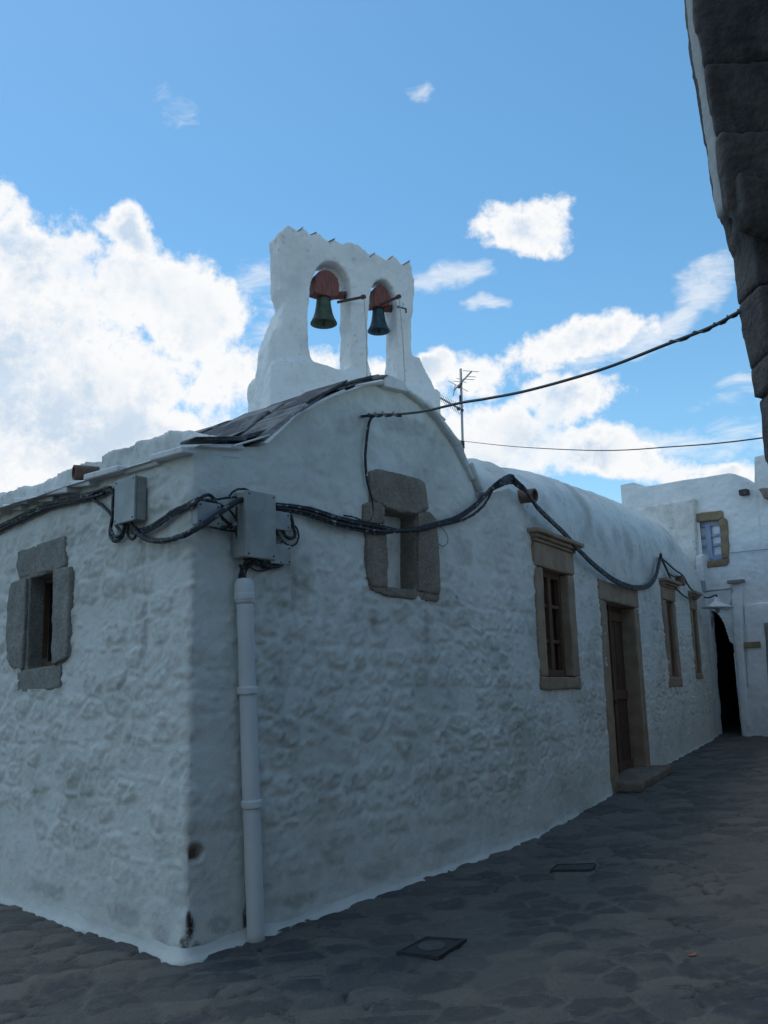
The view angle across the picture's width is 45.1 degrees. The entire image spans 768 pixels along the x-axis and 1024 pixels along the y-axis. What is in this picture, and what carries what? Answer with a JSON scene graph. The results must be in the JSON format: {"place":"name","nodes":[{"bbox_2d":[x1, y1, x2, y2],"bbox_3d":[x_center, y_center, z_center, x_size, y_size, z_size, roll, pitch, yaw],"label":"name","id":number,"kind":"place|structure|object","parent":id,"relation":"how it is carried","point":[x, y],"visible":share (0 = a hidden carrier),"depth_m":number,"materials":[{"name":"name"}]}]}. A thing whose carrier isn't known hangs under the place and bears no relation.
{"place":"outdoors","nodes":[
{"label":"outdoors","id":0,"kind":"place"},
{"bbox_2d":[0,0,763,503],"label":"sky","id":1,"kind":"structure","parent":0,"point":[539,169],"materials":[{"name":"blue"}]},
{"bbox_2d":[0,724,767,1023],"bbox_3d":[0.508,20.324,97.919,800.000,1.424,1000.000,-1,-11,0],"label":"ground","id":2,"kind":"structure","parent":0,"point":[649,904],"depth_m":5.65,"materials":[{"name":"grey stone"}]},
{"bbox_2d":[0,226,718,965],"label":"chapel","id":3,"kind":"structure","parent":2,"relation":"on","point":[508,666],"depth_m":7.29,"materials":[{"name":"paint"}]},
{"bbox_2d":[6,536,74,690],"bbox_3d":[-2.820,0.896,7.789,1.570,1.218,0.477,-12,-15,43],"label":"window","id":4,"kind":"structure","parent":3,"relation":"in","point":[40,604],"depth_m":7.59,"materials":[{"name":"stone"}]},
{"bbox_2d":[0,486,136,542],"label":"cable bundle","id":5,"kind":"object","parent":3,"relation":"attached to","point":[52,504],"visible":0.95,"depth_m":7.06,"materials":[{"name":"black rubber"}]},
{"bbox_2d":[114,474,146,524],"bbox_3d":[-1.814,-0.080,6.608,0.278,0.327,0.102,-12,-15,43],"label":"junction box","id":6,"kind":"object","parent":3,"relation":"attached to","point":[130,500],"visible":0.96,"depth_m":6.54,"materials":[{"name":"grey metal"}]},
{"bbox_2d":[132,497,243,543],"bbox_3d":[-1.336,0.087,6.397,0.517,0.340,0.765,8,-14,-39],"label":"service cable","id":7,"kind":"object","parent":3,"relation":"attached to","point":[202,524],"visible":1,"depth_m":6.17,"materials":[{"name":"black rubber"}]},
{"bbox_2d":[192,501,220,527],"bbox_3d":[-1.184,0.018,6.173,0.066,0.161,0.198,-11,-15,40],"label":"junction box","id":8,"kind":"object","parent":3,"relation":"attached to","point":[202,510],"visible":0.9,"depth_m":6.13,"materials":[{"name":"grey plastic"}]},
{"bbox_2d":[131,488,248,533],"bbox_3d":[-1.411,-0.005,6.456,0.819,0.292,0.500,-9,-13,33],"label":"cable bundle","id":9,"kind":"object","parent":8,"relation":"attached to","point":[170,514],"visible":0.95,"depth_m":6.25,"materials":[{"name":"black rubber"}]},
{"bbox_2d":[234,578,264,942],"bbox_3d":[-0.891,1.630,6.120,0.143,2.390,0.240,-11,-14,40],"label":"drainpipe","id":10,"kind":"object","parent":3,"relation":"attached to","point":[247,688],"visible":0.99,"depth_m":6.08,"materials":[{"name":"white plastic"}]},
{"bbox_2d":[232,490,275,560],"bbox_3d":[-0.900,0.101,6.408,0.162,0.462,0.269,-11,-15,40],"label":"junction box","id":11,"kind":"object","parent":3,"relation":"attached to","point":[256,525],"visible":0.99,"depth_m":6.33,"materials":[{"name":"grey metal"}]},
{"bbox_2d":[207,506,245,560],"bbox_3d":[-1.085,0.123,6.251,0.035,0.392,0.392,-11,-15,41],"label":"cable loop","id":12,"kind":"object","parent":11,"relation":"attached to","point":[226,527],"visible":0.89,"depth_m":6.30,"materials":[{"name":"black rubber"}]},
{"bbox_2d":[238,558,258,577],"bbox_3d":[-0.923,0.379,6.322,0.147,0.192,0.060,-1,-11,0],"label":"cable tail","id":13,"kind":"object","parent":11,"relation":"attached to","point":[247,564],"visible":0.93,"depth_m":6.31},
{"bbox_2d":[265,544,290,565],"bbox_3d":[-0.754,0.305,6.599,0.072,0.145,0.198,-11,-15,40],"label":"junction box","id":14,"kind":"object","parent":3,"relation":"attached to","point":[283,553],"visible":0.68,"depth_m":6.59,"materials":[{"name":"grey metal"}]},
{"bbox_2d":[250,560,283,571],"bbox_3d":[-0.822,0.367,6.498,0.059,0.113,0.282,-11,-14,40],"label":"cable loop","id":15,"kind":"object","parent":14,"relation":"attached to","point":[264,565],"visible":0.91,"depth_m":6.47,"materials":[{"name":"black rubber"}]},
{"bbox_2d":[276,511,289,530],"bbox_3d":[-0.760,0.065,6.654,0.062,0.136,0.190,-11,-15,40],"label":"junction box","id":16,"kind":"object","parent":3,"relation":"attached to","point":[282,520],"visible":0.46,"depth_m":6.65,"materials":[{"name":"grey plastic"}]},
{"bbox_2d":[276,512,299,545],"bbox_3d":[-0.698,0.123,6.704,0.034,0.252,0.249,-11,-15,40],"label":"cable loop","id":17,"kind":"object","parent":16,"relation":"hanging from","point":[295,533],"visible":0.98,"depth_m":6.73,"materials":[{"name":"black rubber"}]},
{"bbox_2d":[309,270,365,328],"bbox_3d":[-0.539,-2.466,10.734,0.668,0.684,0.310,-1,-11,0],"label":"bell","id":18,"kind":"object","parent":3,"relation":"attached to","point":[324,291],"visible":0.99,"depth_m":10.68,"materials":[{"name":"green metal"}]},
{"bbox_2d":[364,294,366,375],"bbox_3d":[-0.209,-2.017,10.572,0.031,0.978,0.098,-5,-12,16],"label":"bell rope","id":19,"kind":"object","parent":18,"relation":"hanging from","point":[366,336],"visible":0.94,"depth_m":10.57,"materials":[{"name":"grey fabric"}]},
{"bbox_2d":[343,418,373,521],"bbox_3d":[-0.199,-0.373,7.410,0.023,0.916,0.370,-11,-15,40],"label":"drop cable","id":20,"kind":"object","parent":3,"relation":"attached to","point":[365,451],"visible":0.98,"depth_m":7.46,"materials":[{"name":"black rubber"}]},
{"bbox_2d":[276,487,492,534],"bbox_3d":[0.131,-0.099,7.696,0.045,0.653,2.767,-11,-15,40],"label":"cable bundle","id":21,"kind":"object","parent":3,"relation":"attached to","point":[374,528],"visible":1,"depth_m":7.32,"materials":[{"name":"black rubber"}]},
{"bbox_2d":[368,285,400,335],"bbox_3d":[0.035,-2.411,11.048,0.478,0.602,0.296,-6,-12,24],"label":"bell","id":22,"kind":"object","parent":3,"relation":"attached to","point":[379,301],"visible":0.97,"depth_m":11.02,"materials":[{"name":"blue metal"}]},
{"bbox_2d":[399,298,405,387],"bbox_3d":[0.211,-1.959,10.800,0.030,1.212,0.123,-7,-12,25],"label":"bell rope","id":23,"kind":"object","parent":22,"relation":"hanging from","point":[402,341],"visible":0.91,"depth_m":10.80,"materials":[{"name":"grey fabric"}]},
{"bbox_2d":[440,368,478,448],"bbox_3d":[0.887,-1.095,11.695,0.636,1.526,0.309,5,-13,-29],"label":"television aerial","id":24,"kind":"object","parent":3,"relation":"on","point":[459,385],"visible":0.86,"depth_m":11.77,"materials":[{"name":"metal"}]},
{"bbox_2d":[527,527,583,690],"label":"window","id":25,"kind":"structure","parent":3,"relation":"in","point":[556,623],"depth_m":9.88,"materials":[{"name":"stone"}]},
{"bbox_2d":[463,474,661,589],"bbox_3d":[2.518,0.401,10.972,0.256,0.818,6.416,-8,-13,31],"label":"cable bundle","id":26,"kind":"object","parent":3,"relation":"attached to","point":[507,480],"visible":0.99,"depth_m":9.90,"materials":[{"name":"black rubber"}]},
{"bbox_2d":[597,579,671,793],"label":"door","id":27,"kind":"structure","parent":3,"relation":"in","point":[631,770],"depth_m":11.95,"materials":[{"name":"wood"}]},
{"bbox_2d":[659,577,682,687],"bbox_3d":[4.198,1.842,14.003,0.530,1.605,0.930,-8,-13,30],"label":"window","id":28,"kind":"structure","parent":3,"relation":"in","point":[667,585],"depth_m":14.00,"materials":[{"name":"stone"}]},
{"bbox_2d":[675,575,685,585],"bbox_3d":[4.704,1.090,14.681,0.100,0.140,0.260,-8,-13,30],"label":"junction box","id":29,"kind":"object","parent":3,"relation":"attached to","point":[680,579],"visible":0.66,"depth_m":14.59,"materials":[{"name":"plastic"}]},
{"bbox_2d":[688,590,703,678],"bbox_3d":[5.045,2.062,15.419,0.530,1.438,0.530,-8,-13,30],"label":"window","id":30,"kind":"structure","parent":3,"relation":"in","point":[693,604],"depth_m":15.37,"materials":[{"name":"stone"}]},
{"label":"cable hook","id":31,"kind":"object","parent":3,"relation":"attached to","visible":0},
{"bbox_2d":[662,558,702,598],"bbox_3d":[4.793,1.118,14.807,0.032,0.514,2.702,-8,-13,30],"label":"cable bundle","id":32,"kind":"object","parent":31,"relation":"hanging from","point":[664,561],"visible":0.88,"depth_m":14.38,"materials":[{"name":"black rubber"}]},
{"bbox_2d":[396,936,466,960],"bbox_3d":[0.291,2.638,5.588,0.278,0.065,0.375,-8,-13,32],"label":"manhole cover","id":33,"kind":"object","parent":2,"relation":"on","point":[433,948],"visible":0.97,"depth_m":5.55,"materials":[{"name":"metal"}]},
{"bbox_2d":[550,863,595,873],"bbox_3d":[1.499,2.826,7.319,0.366,0.062,0.210,-3,-11,10],"label":"access plate","id":34,"kind":"object","parent":2,"relation":"on","point":[578,867],"visible":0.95,"depth_m":7.29,"materials":[{"name":"metal"}]},
{"bbox_2d":[621,455,767,736],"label":"house","id":35,"kind":"structure","parent":2,"relation":"on","point":[709,523],"depth_m":16.37,"materials":[{"name":"white paint"}]},
{"bbox_2d":[701,580,705,591],"bbox_3d":[5.632,1.319,16.424,0.140,0.200,0.100,-12,-15,43],"label":"meter box","id":36,"kind":"object","parent":35,"relation":"attached to","point":[703,583],"visible":0.53,"depth_m":16.36,"materials":[{"name":"grey plastic"}]},
{"bbox_2d":[696,510,729,567],"bbox_3d":[5.929,0.516,16.768,0.797,1.024,0.347,-12,-15,43],"label":"window","id":37,"kind":"structure","parent":35,"relation":"in","point":[713,524],"depth_m":16.66,"materials":[{"name":"wood"}]},
{"bbox_2d":[701,594,733,612],"bbox_3d":[5.717,1.569,15.855,0.523,0.362,0.992,-6,-12,21],"label":"street lamp","id":38,"kind":"object","parent":35,"relation":"attached to","point":[717,604],"visible":0.99,"depth_m":15.55,"materials":[{"name":"white metal"}]},
{"bbox_2d":[705,587,731,592],"bbox_3d":[5.857,1.380,16.291,0.536,0.076,0.040,-12,-15,43],"label":"conduit","id":39,"kind":"object","parent":35,"relation":"attached to","point":[722,589],"visible":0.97,"depth_m":16.25,"materials":[{"name":"grey plastic"}]},
{"bbox_2d":[739,489,749,495],"bbox_3d":[6.296,-0.336,16.194,0.166,0.138,0.311,-8,-13,30],"label":"floodlight","id":40,"kind":"object","parent":35,"relation":"attached to","point":[744,492],"depth_m":16.21,"materials":[{"name":"metal"}]},
{"bbox_2d":[729,549,767,552],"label":"conduit","id":41,"kind":"object","parent":35,"relation":"attached to","point":[748,550],"visible":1,"depth_m":16.09,"materials":[{"name":"grey plastic"}]},
{"bbox_2d":[684,0,767,463],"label":"stone building","id":42,"kind":"structure","parent":2,"relation":"on","point":[728,46],"depth_m":3.33,"materials":[{"name":"stone"}]},
{"bbox_2d":[461,437,762,450],"bbox_3d":[1.053,-0.511,6.437,0.006,1.716,6.188,0,-11,-6],"label":"overhead cable","id":43,"kind":"object","parent":42,"relation":"attached to","point":[635,449],"visible":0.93,"depth_m":4.48,"materials":[{"name":"black rubber"}]},
{"bbox_3d":[-0.149,-0.782,7.561,0.127,0.058,0.144,-1,-11,0],"label":"cable hook","id":44,"kind":"object","parent":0,"visible":0},
{"bbox_2d":[367,309,740,417],"bbox_3d":[0.597,-0.765,5.434,0.049,0.916,4.398,2,-12,-19],"label":"overhead cable","id":45,"kind":"object","parent":44,"relation":"attached to","point":[693,333],"visible":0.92,"depth_m":4.44,"materials":[{"name":"black rubber"}]}
]}

